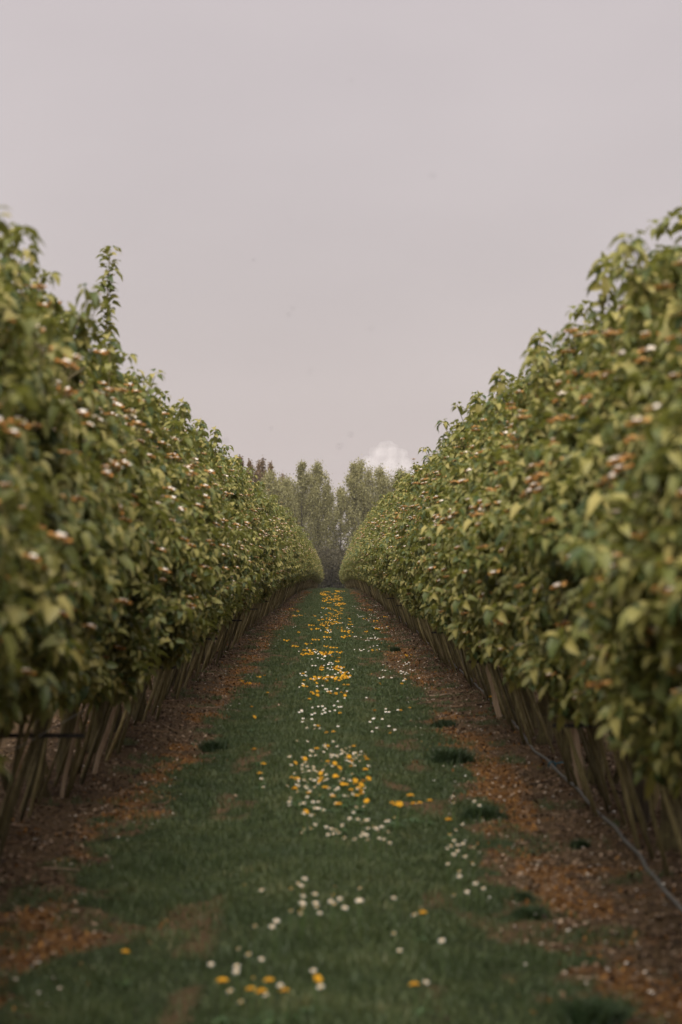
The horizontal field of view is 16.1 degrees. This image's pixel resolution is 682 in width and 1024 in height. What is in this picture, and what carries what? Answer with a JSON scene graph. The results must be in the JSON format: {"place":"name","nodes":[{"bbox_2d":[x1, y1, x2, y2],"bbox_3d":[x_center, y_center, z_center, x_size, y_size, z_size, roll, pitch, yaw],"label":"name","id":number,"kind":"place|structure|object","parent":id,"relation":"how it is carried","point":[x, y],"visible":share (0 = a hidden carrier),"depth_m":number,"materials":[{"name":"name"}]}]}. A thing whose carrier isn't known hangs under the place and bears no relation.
{"place":"outdoors","nodes":[
{"label":"outdoors","id":0,"kind":"place"},
{"bbox_2d":[3,733,83,737],"bbox_3d":[-1.483,0.347,11.303,0.560,2.550,0.120,0,-1,0],"label":"trellis post","id":1,"kind":"object","parent":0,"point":[55,735],"visible":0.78,"depth_m":11.33,"materials":[{"name":"metal"}]},
{"bbox_2d":[0,593,272,755],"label":"trellis wire","id":2,"kind":"object","parent":1,"relation":"attached to","point":[54,726],"visible":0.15,"depth_m":10.80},
{"bbox_2d":[0,587,681,1023],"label":"grass","id":3,"kind":"structure","parent":0,"point":[346,735],"depth_m":10.07,"materials":[{"name":"plant"}]},
{"bbox_2d":[0,584,681,1023],"bbox_3d":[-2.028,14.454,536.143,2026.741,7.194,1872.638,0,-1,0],"label":"ground","id":4,"kind":"structure","parent":0,"point":[172,1002],"depth_m":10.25,"materials":[{"name":"soil"}]},
{"bbox_2d":[0,376,60,665],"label":"pear tree","id":5,"kind":"object","parent":4,"relation":"on","point":[10,496],"visible":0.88,"depth_m":6.42,"materials":[{"name":"green plant"}]},
{"bbox_2d":[0,206,89,785],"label":"pear tree","id":6,"kind":"object","parent":4,"relation":"on","point":[30,557],"visible":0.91,"depth_m":7.26,"materials":[{"name":"green plant"}]},
{"bbox_2d":[0,222,133,727],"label":"pear tree","id":7,"kind":"object","parent":4,"relation":"on","point":[82,520],"visible":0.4,"depth_m":8.60,"materials":[{"name":"green plant"}]},
{"bbox_2d":[59,711,81,797],"bbox_3d":[-1.474,1.334,13.171,0.125,0.503,0.030,0,-1,0],"label":"split stake","id":8,"kind":"object","parent":4,"relation":"on","point":[67,765],"visible":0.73,"depth_m":13.16,"materials":[{"name":"brown wood"}]},
{"bbox_2d":[0,232,146,859],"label":"pear tree","id":9,"kind":"object","parent":4,"relation":"on","point":[106,429],"visible":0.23,"depth_m":10.53,"materials":[{"name":"green plant"}]},
{"bbox_2d":[0,259,172,836],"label":"pear tree","id":10,"kind":"object","parent":4,"relation":"on","point":[110,614],"visible":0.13,"depth_m":11.20,"materials":[{"name":"green plant"}]},
{"bbox_2d":[0,299,196,811],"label":"pear tree","id":11,"kind":"object","parent":4,"relation":"on","point":[115,686],"visible":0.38,"depth_m":12.90,"materials":[{"name":"green plant"}]},
{"bbox_2d":[92,705,117,774],"bbox_3d":[-1.406,1.314,14.575,0.203,0.605,0.040,0,-1,-5],"label":"split stake","id":12,"kind":"object","parent":4,"relation":"on","point":[104,740],"visible":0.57,"depth_m":14.56,"materials":[{"name":"brown wood"}]},
{"bbox_2d":[29,314,220,784],"bbox_3d":[-1.648,0.214,14.585,1.852,2.838,1.949,0,-1,-1],"label":"pear tree","id":13,"kind":"object","parent":4,"relation":"on","point":[184,544],"visible":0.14,"depth_m":14.13,"materials":[{"name":"green plant"}]},
{"bbox_2d":[113,666,174,732],"bbox_3d":[-1.508,0.452,17.902,0.560,2.550,0.120,0,-1,0],"label":"trellis post","id":14,"kind":"object","parent":4,"relation":"on","point":[118,720],"visible":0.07,"depth_m":17.84,"materials":[{"name":"wood"}]},
{"bbox_2d":[65,245,225,760],"bbox_3d":[-1.628,-0.059,16.078,1.704,3.443,1.893,0,-1,1],"label":"pear tree","id":15,"kind":"object","parent":4,"relation":"on","point":[179,653],"visible":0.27,"depth_m":15.97,"materials":[{"name":"green plant"}]},
{"bbox_2d":[77,419,221,737],"bbox_3d":[-1.725,0.333,17.545,1.726,2.744,1.902,0,-1,-1],"label":"pear tree","id":16,"kind":"object","parent":4,"relation":"on","point":[169,425],"visible":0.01,"depth_m":17.53,"materials":[{"name":"green plant"}]},
{"bbox_2d":[121,384,240,725],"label":"pear tree","id":17,"kind":"object","parent":4,"relation":"on","point":[139,712],"visible":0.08,"depth_m":19.11,"materials":[{"name":"green plant"}]},
{"bbox_2d":[124,387,245,714],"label":"pear tree","id":18,"kind":"object","parent":4,"relation":"on","point":[220,564],"visible":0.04,"depth_m":20.13,"materials":[{"name":"green plant"}]},
{"bbox_2d":[145,411,252,702],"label":"pear tree","id":19,"kind":"object","parent":4,"relation":"on","point":[234,553],"visible":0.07,"depth_m":22.00,"materials":[{"name":"green plant"}]},
{"bbox_2d":[147,450,250,694],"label":"pear tree","id":20,"kind":"object","parent":4,"relation":"on","point":[241,558],"depth_m":23.55,"materials":[{"name":"green plant"}]},
{"bbox_2d":[168,411,261,685],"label":"pear tree","id":21,"kind":"object","parent":4,"relation":"on","point":[231,488],"visible":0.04,"depth_m":25.01,"materials":[{"name":"green plant"}]},
{"bbox_2d":[193,738,236,752],"bbox_3d":[-0.871,1.612,16.765,0.341,0.107,0.375,0,-1,4],"label":"grass tuft","id":22,"kind":"object","parent":4,"relation":"on","point":[210,746],"visible":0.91,"depth_m":16.73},
{"bbox_2d":[185,481,262,677],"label":"pear tree","id":23,"kind":"object","parent":4,"relation":"on","point":[253,552],"depth_m":26.20,"materials":[{"name":"green plant"}]},
{"bbox_2d":[208,978,244,1023],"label":"dandelion","id":24,"kind":"object","parent":4,"relation":"on","point":[222,1020],"visible":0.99,"depth_m":6.84,"materials":[{"name":"green plant"}]},
{"bbox_2d":[191,444,270,671],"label":"pear tree","id":25,"kind":"object","parent":4,"relation":"on","point":[238,481],"visible":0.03,"depth_m":28.19,"materials":[{"name":"green plant"}]},
{"bbox_2d":[190,451,271,665],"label":"pear tree","id":26,"kind":"object","parent":4,"relation":"on","point":[264,555],"visible":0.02,"depth_m":29.26,"materials":[{"name":"green plant"}]},
{"bbox_2d":[205,448,272,657],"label":"pear tree","id":27,"kind":"object","parent":4,"relation":"on","point":[244,610],"visible":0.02,"depth_m":31.08,"materials":[{"name":"green plant"}]},
{"bbox_2d":[218,499,262,643],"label":"pear tree","id":28,"kind":"object","parent":4,"relation":"on","point":[243,616],"visible":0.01,"depth_m":35.77,"materials":[{"name":"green plant"}]},
{"bbox_2d":[212,475,276,654],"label":"pear tree","id":29,"kind":"object","parent":4,"relation":"on","point":[262,580],"depth_m":32.53,"materials":[{"name":"green plant"}]},
{"bbox_2d":[217,457,283,650],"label":"pear tree","id":30,"kind":"object","parent":4,"relation":"on","point":[275,556],"visible":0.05,"depth_m":33.67,"materials":[{"name":"green plant"}]},
{"bbox_2d":[228,472,285,642],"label":"pear tree","id":31,"kind":"object","parent":4,"relation":"on","point":[279,544],"visible":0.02,"depth_m":36.81,"materials":[{"name":"green plant"}]},
{"bbox_2d":[233,515,282,635],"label":"pear tree","id":32,"kind":"object","parent":4,"relation":"on","point":[266,594],"visible":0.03,"depth_m":39.98,"materials":[{"name":"green plant"}]},
{"bbox_2d":[252,455,265,486],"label":"poplar","id":33,"kind":"object","parent":4,"relation":"on","point":[262,466],"visible":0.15,"depth_m":367.66,"materials":[{"name":"green plant"}]},
{"bbox_2d":[237,481,291,630],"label":"pear tree","id":34,"kind":"object","parent":4,"relation":"on","point":[268,511],"depth_m":41.84,"materials":[{"name":"green plant"}]},
{"bbox_2d":[249,989,285,1023],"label":"dandelion","id":35,"kind":"object","parent":4,"relation":"on","point":[261,991],"visible":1,"depth_m":6.70,"materials":[{"name":"green plant"}]},
{"bbox_2d":[247,508,289,627],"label":"pear tree","id":36,"kind":"object","parent":4,"relation":"on","point":[284,552],"visible":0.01,"depth_m":44.53,"materials":[{"name":"green plant"}]},
{"bbox_2d":[249,485,290,624],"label":"pear tree","id":37,"kind":"object","parent":4,"relation":"on","point":[279,518],"visible":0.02,"depth_m":45.98,"materials":[{"name":"green plant"}]},
{"bbox_2d":[252,505,292,622],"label":"pear tree","id":38,"kind":"object","parent":4,"relation":"on","point":[277,507],"depth_m":47.52,"materials":[{"name":"green plant"}]},
{"bbox_2d":[252,505,293,618],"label":"pear tree","id":39,"kind":"object","parent":4,"relation":"on","point":[286,536],"depth_m":50.57,"materials":[{"name":"green plant"}]},
{"bbox_2d":[255,978,290,1017],"bbox_3d":[-0.207,1.395,6.903,0.099,0.132,0.088,1,-1,-34],"label":"dandelion","id":40,"kind":"object","parent":4,"relation":"on","point":[269,1011],"visible":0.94,"depth_m":6.89,"materials":[{"name":"green plant"}]},
{"bbox_2d":[261,495,299,617],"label":"pear tree","id":41,"kind":"object","parent":4,"relation":"on","point":[293,535],"visible":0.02,"depth_m":52.25,"materials":[{"name":"green plant"}]},
{"bbox_2d":[265,521,298,613],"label":"pear tree","id":42,"kind":"object","parent":4,"relation":"on","point":[292,571],"visible":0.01,"depth_m":55.03,"materials":[{"name":"green plant"}]},
{"bbox_2d":[266,508,301,611],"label":"pear tree","id":43,"kind":"object","parent":4,"relation":"on","point":[297,554],"visible":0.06,"depth_m":58.11,"materials":[{"name":"green plant"}]},
{"bbox_2d":[260,465,311,523],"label":"willow tree","id":44,"kind":"object","parent":4,"relation":"on","point":[270,481],"visible":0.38,"depth_m":334.49,"materials":[{"name":"green plant"}]},
{"bbox_2d":[272,528,304,605],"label":"pear tree","id":45,"kind":"object","parent":4,"relation":"on","point":[291,583],"visible":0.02,"depth_m":65.38,"materials":[{"name":"green plant"}]},
{"bbox_2d":[277,988,302,1022],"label":"dandelion","id":46,"kind":"object","parent":4,"relation":"on","point":[286,1015],"visible":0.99,"depth_m":6.82,"materials":[{"name":"green plant"}]},
{"bbox_2d":[280,459,322,541],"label":"willow tree","id":47,"kind":"object","parent":4,"relation":"on","point":[303,482],"visible":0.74,"depth_m":329.38,"materials":[{"name":"green plant"}]},
{"bbox_2d":[292,974,327,1015],"bbox_3d":[-0.080,1.383,6.900,0.118,0.127,0.084,0,-1,-13],"label":"dandelion","id":48,"kind":"object","parent":4,"relation":"on","point":[316,977],"visible":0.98,"depth_m":6.90,"materials":[{"name":"green plant"}]},
{"bbox_2d":[297,460,337,555],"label":"willow tree","id":49,"kind":"object","parent":4,"relation":"on","point":[318,472],"visible":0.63,"depth_m":333.39,"materials":[{"name":"green plant"}]},
{"bbox_2d":[312,486,344,587],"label":"willow tree","id":50,"kind":"object","parent":4,"relation":"on","point":[326,518],"visible":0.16,"depth_m":344.30,"materials":[{"name":"green plant"}]},
{"bbox_2d":[311,540,348,587],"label":"shrub","id":51,"kind":"object","parent":4,"relation":"on","point":[327,548],"visible":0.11,"depth_m":304.12,"materials":[{"name":"green plant"}]},
{"bbox_2d":[317,555,343,587],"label":"shrub","id":52,"kind":"object","parent":4,"relation":"on","point":[324,583],"visible":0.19,"depth_m":299.23,"materials":[{"name":"green plant"}]},
{"bbox_2d":[316,546,345,587],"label":"shrub","id":53,"kind":"object","parent":4,"relation":"on","point":[330,584],"visible":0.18,"depth_m":302.29,"materials":[{"name":"green plant"}]},
{"bbox_2d":[320,549,344,587],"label":"shrub","id":54,"kind":"object","parent":4,"relation":"on","point":[334,568],"visible":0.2,"depth_m":299.07,"materials":[{"name":"green plant"}]},
{"bbox_2d":[322,488,355,550],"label":"willow tree","id":55,"kind":"object","parent":4,"relation":"on","point":[333,523],"visible":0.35,"depth_m":341.36,"materials":[{"name":"green plant"}]},
{"bbox_2d":[0,591,681,1023],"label":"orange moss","id":56,"kind":"object","parent":4,"relation":"on","point":[626,961],"visible":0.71,"depth_m":10.82,"materials":[{"name":"plant"}]},
{"bbox_2d":[11,612,673,1019],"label":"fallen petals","id":57,"kind":"object","parent":4,"relation":"on","point":[465,840],"visible":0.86,"depth_m":10.71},
{"bbox_2d":[333,460,372,546],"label":"willow tree","id":58,"kind":"object","parent":4,"relation":"on","point":[356,493],"visible":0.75,"depth_m":331.08,"materials":[{"name":"green plant"}]},
{"bbox_2d":[293,596,413,731],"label":"distant daisies","id":59,"kind":"object","parent":4,"relation":"on","point":[323,712],"visible":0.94,"depth_m":25.41,"materials":[{"name":"white plant"}]},
{"bbox_2d":[340,454,401,538],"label":"willow tree","id":60,"kind":"object","parent":4,"relation":"on","point":[368,476],"visible":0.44,"depth_m":334.50,"materials":[{"name":"green plant"}]},
{"bbox_2d":[357,500,386,608],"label":"pear tree","id":61,"kind":"object","parent":4,"relation":"on","point":[367,525],"visible":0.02,"depth_m":62.07,"materials":[{"name":"green plant"}]},
{"bbox_2d":[355,504,393,611],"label":"pear tree","id":62,"kind":"object","parent":4,"relation":"on","point":[361,552],"visible":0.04,"depth_m":57.68,"materials":[{"name":"green plant"}]},
{"bbox_2d":[360,492,398,615],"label":"pear tree","id":63,"kind":"object","parent":4,"relation":"on","point":[367,535],"visible":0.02,"depth_m":54.40,"materials":[{"name":"green plant"}]},
{"bbox_2d":[359,463,409,519],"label":"willow tree","id":64,"kind":"object","parent":4,"relation":"on","point":[383,485],"visible":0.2,"depth_m":329.30,"materials":[{"name":"green plant"}]},
{"bbox_2d":[364,491,404,622],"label":"pear tree","id":65,"kind":"object","parent":4,"relation":"on","point":[381,589],"visible":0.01,"depth_m":48.29,"materials":[{"name":"green plant"}]},
{"bbox_2d":[365,494,403,611],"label":"pear tree","id":66,"kind":"object","parent":4,"relation":"on","point":[376,519],"visible":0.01,"depth_m":49.91,"materials":[{"name":"green plant"}]},
{"bbox_2d":[365,492,410,621],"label":"pear tree","id":67,"kind":"object","parent":4,"relation":"on","point":[369,552],"visible":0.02,"depth_m":46.81,"materials":[{"name":"green plant"}]},
{"bbox_2d":[371,499,413,624],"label":"pear tree","id":68,"kind":"object","parent":4,"relation":"on","point":[383,583],"depth_m":45.33,"materials":[{"name":"green plant"}]},
{"bbox_2d":[371,471,416,628],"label":"pear tree","id":69,"kind":"object","parent":4,"relation":"on","point":[396,482],"visible":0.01,"depth_m":43.72,"materials":[{"name":"green plant"}]},
{"bbox_2d":[365,479,428,630],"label":"pear tree","id":70,"kind":"object","parent":4,"relation":"on","point":[376,550],"visible":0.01,"depth_m":42.58,"materials":[{"name":"green plant"}]},
{"bbox_2d":[373,494,428,633],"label":"pear tree","id":71,"kind":"object","parent":4,"relation":"on","point":[385,531],"visible":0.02,"depth_m":39.44,"materials":[{"name":"green plant"}]},
{"bbox_2d":[378,477,425,639],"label":"pear tree","id":72,"kind":"object","parent":4,"relation":"on","point":[388,529],"visible":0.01,"depth_m":37.79,"materials":[{"name":"green plant"}]},
{"bbox_2d":[375,473,429,633],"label":"pear tree","id":73,"kind":"object","parent":4,"relation":"on","point":[398,490],"visible":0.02,"depth_m":41.02,"materials":[{"name":"green plant"}]},
{"bbox_2d":[377,475,432,646],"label":"pear tree","id":74,"kind":"object","parent":4,"relation":"on","point":[386,557],"visible":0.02,"depth_m":35.26,"materials":[{"name":"green plant"}]},
{"bbox_2d":[377,491,436,643],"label":"pear tree","id":75,"kind":"object","parent":4,"relation":"on","point":[384,565],"visible":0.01,"depth_m":36.16,"materials":[{"name":"green plant"}]},
{"bbox_2d":[388,463,444,648],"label":"pear tree","id":76,"kind":"object","parent":4,"relation":"on","point":[398,590],"visible":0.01,"depth_m":33.53,"materials":[{"name":"green plant"}]},
{"bbox_2d":[386,498,447,654],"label":"pear tree","id":77,"kind":"object","parent":4,"relation":"on","point":[412,614],"depth_m":31.87,"materials":[{"name":"green plant"}]},
{"bbox_2d":[386,462,453,660],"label":"pear tree","id":78,"kind":"object","parent":4,"relation":"on","point":[409,605],"visible":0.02,"depth_m":30.28,"materials":[{"name":"green plant"}]},
{"bbox_2d":[406,982,437,1017],"bbox_3d":[0.221,1.410,6.961,0.098,0.115,0.108,0,-1,-19],"label":"dandelion","id":79,"kind":"object","parent":4,"relation":"on","point":[418,1012],"visible":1,"depth_m":6.96,"materials":[{"name":"green plant"}]},
{"bbox_2d":[381,447,463,668],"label":"pear tree","id":80,"kind":"object","parent":4,"relation":"on","point":[397,545],"visible":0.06,"depth_m":28.34,"materials":[{"name":"green plant"}]},
{"bbox_2d":[391,459,479,672],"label":"pear tree","id":81,"kind":"object","parent":4,"relation":"on","point":[404,584],"visible":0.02,"depth_m":27.20,"materials":[{"name":"green plant"}]},
{"bbox_2d":[397,454,478,679],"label":"pear tree","id":82,"kind":"object","parent":4,"relation":"on","point":[406,558],"visible":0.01,"depth_m":25.74,"materials":[{"name":"green plant"}]},
{"bbox_2d":[426,718,465,727],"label":"grass tuft","id":83,"kind":"object","parent":4,"relation":"on","point":[443,723],"visible":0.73,"depth_m":19.01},
{"bbox_2d":[417,745,483,764],"bbox_3d":[0.715,1.569,15.690,0.462,0.144,0.507,-1,-1,34],"label":"grass tuft","id":84,"kind":"object","parent":4,"relation":"on","point":[459,755],"visible":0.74,"depth_m":15.61,"materials":[{"name":"plant"}]},
{"bbox_2d":[405,444,502,689],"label":"pear tree","id":85,"kind":"object","parent":4,"relation":"on","point":[434,623],"visible":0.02,"depth_m":24.20,"materials":[{"name":"green plant"}]},
{"bbox_2d":[408,387,507,698],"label":"pear tree","id":86,"kind":"object","parent":4,"relation":"on","point":[430,475],"visible":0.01,"depth_m":22.74,"materials":[{"name":"green plant"}]},
{"bbox_2d":[412,376,523,705],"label":"pear tree","id":87,"kind":"object","parent":4,"relation":"on","point":[432,490],"visible":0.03,"depth_m":21.34,"materials":[{"name":"green plant"}]},
{"bbox_2d":[416,373,538,718],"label":"pear tree","id":88,"kind":"object","parent":4,"relation":"on","point":[478,405],"visible":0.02,"depth_m":19.46,"materials":[{"name":"green plant"}]},
{"bbox_2d":[447,800,517,820],"bbox_3d":[0.733,1.530,12.387,0.375,0.107,0.341,0,-1,-25],"label":"grass tuft","id":89,"kind":"object","parent":4,"relation":"on","point":[491,812],"visible":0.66,"depth_m":12.33,"materials":[{"name":"plant"}]},
{"bbox_2d":[415,377,552,732],"bbox_3d":[1.422,0.366,18.353,1.723,2.668,1.886,0,-1,1],"label":"pear tree","id":90,"kind":"object","parent":4,"relation":"on","point":[431,559],"visible":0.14,"depth_m":18.25,"materials":[{"name":"green plant"}]},
{"bbox_2d":[486,664,501,718],"bbox_3d":[1.243,1.428,19.575,0.144,0.557,0.060,0,-1,0],"label":"split stake","id":91,"kind":"object","parent":4,"relation":"on","point":[496,705],"visible":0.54,"depth_m":19.56,"materials":[{"name":"brown wood"}]},
{"bbox_2d":[421,348,580,749],"bbox_3d":[1.518,0.294,16.875,1.924,2.788,1.888,0,-1,-1],"label":"pear tree","id":92,"kind":"object","parent":4,"relation":"on","point":[471,640],"visible":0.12,"depth_m":16.80,"materials":[{"name":"green plant"}]},
{"bbox_2d":[435,364,587,770],"bbox_3d":[1.466,0.306,15.301,1.686,2.710,1.901,0,-1,-1],"label":"pear tree","id":93,"kind":"object","parent":4,"relation":"on","point":[461,580],"visible":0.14,"depth_m":15.33,"materials":[{"name":"green plant"}]},
{"bbox_2d":[510,888,541,902],"bbox_3d":[0.724,1.499,9.469,0.155,0.057,0.155,0,-1,-3],"label":"grass tuft","id":94,"kind":"object","parent":4,"relation":"on","point":[524,895],"visible":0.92,"depth_m":9.45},
{"bbox_2d":[506,904,556,920],"bbox_3d":[0.705,1.479,8.973,0.220,0.063,0.201,0,-1,-5],"label":"grass tuft","id":95,"kind":"object","parent":4,"relation":"on","point":[522,912],"visible":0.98,"depth_m":8.94,"materials":[{"name":"plant"}]},
{"bbox_2d":[451,300,619,796],"bbox_3d":[1.541,0.244,13.818,1.837,2.761,1.888,0,-1,2],"label":"pear tree","id":96,"kind":"object","parent":4,"relation":"on","point":[500,652],"visible":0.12,"depth_m":13.74,"materials":[{"name":"green plant"}]},
{"bbox_2d":[399,617,681,911],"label":"drip pipe","id":97,"kind":"object","parent":4,"relation":"on","point":[660,884],"visible":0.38,"depth_m":11.34,"materials":[{"name":"plastic"}]},
{"bbox_2d":[461,308,659,825],"bbox_3d":[1.451,0.320,12.414,1.698,2.600,1.954,0,-1,0],"label":"pear tree","id":98,"kind":"object","parent":4,"relation":"on","point":[485,557],"visible":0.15,"depth_m":12.24,"materials":[{"name":"green plant"}]},
{"bbox_2d":[570,720,582,788],"bbox_3d":[1.321,1.277,13.581,0.093,0.626,0.080,0,-1,0],"label":"split stake","id":99,"kind":"object","parent":4,"relation":"on","point":[575,736],"visible":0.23,"depth_m":13.56,"materials":[{"name":"brown wood"}]},
{"bbox_2d":[567,838,591,849],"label":"grass tuft","id":100,"kind":"object","parent":4,"relation":"on","point":[578,843],"visible":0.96,"depth_m":11.07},
{"bbox_2d":[479,211,681,859],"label":"pear tree","id":101,"kind":"object","parent":4,"relation":"on","point":[554,676],"visible":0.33,"depth_m":10.76,"materials":[{"name":"green plant"}]},
{"bbox_2d":[545,983,651,1023],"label":"grass tuft","id":102,"kind":"object","parent":4,"relation":"on","point":[586,1011],"visible":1,"depth_m":6.94,"materials":[{"name":"plant"}]},
{"bbox_2d":[517,206,681,875],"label":"pear tree","id":103,"kind":"object","parent":4,"relation":"on","point":[550,533],"visible":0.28,"depth_m":9.36,"materials":[{"name":"green plant"}]},
{"bbox_2d":[552,723,650,822],"bbox_3d":[1.315,0.346,11.888,0.560,2.550,0.120,0,-1,0],"label":"trellis post","id":104,"kind":"object","parent":4,"relation":"on","point":[639,785],"visible":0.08,"depth_m":11.84,"materials":[{"name":"wood"}]},
{"bbox_2d":[540,247,681,801],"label":"pear tree","id":105,"kind":"object","parent":4,"relation":"on","point":[658,380],"visible":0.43,"depth_m":7.88,"materials":[{"name":"green plant"}]},
{"bbox_2d":[553,279,681,783],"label":"pear tree","id":106,"kind":"object","parent":4,"relation":"on","point":[640,579],"visible":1,"depth_m":6.66,"materials":[{"name":"green plant"}]},
{"bbox_2d":[0,0,681,549],"label":"sky","id":107,"kind":"structure","parent":0,"point":[187,138],"materials":[{"name":"grey"}]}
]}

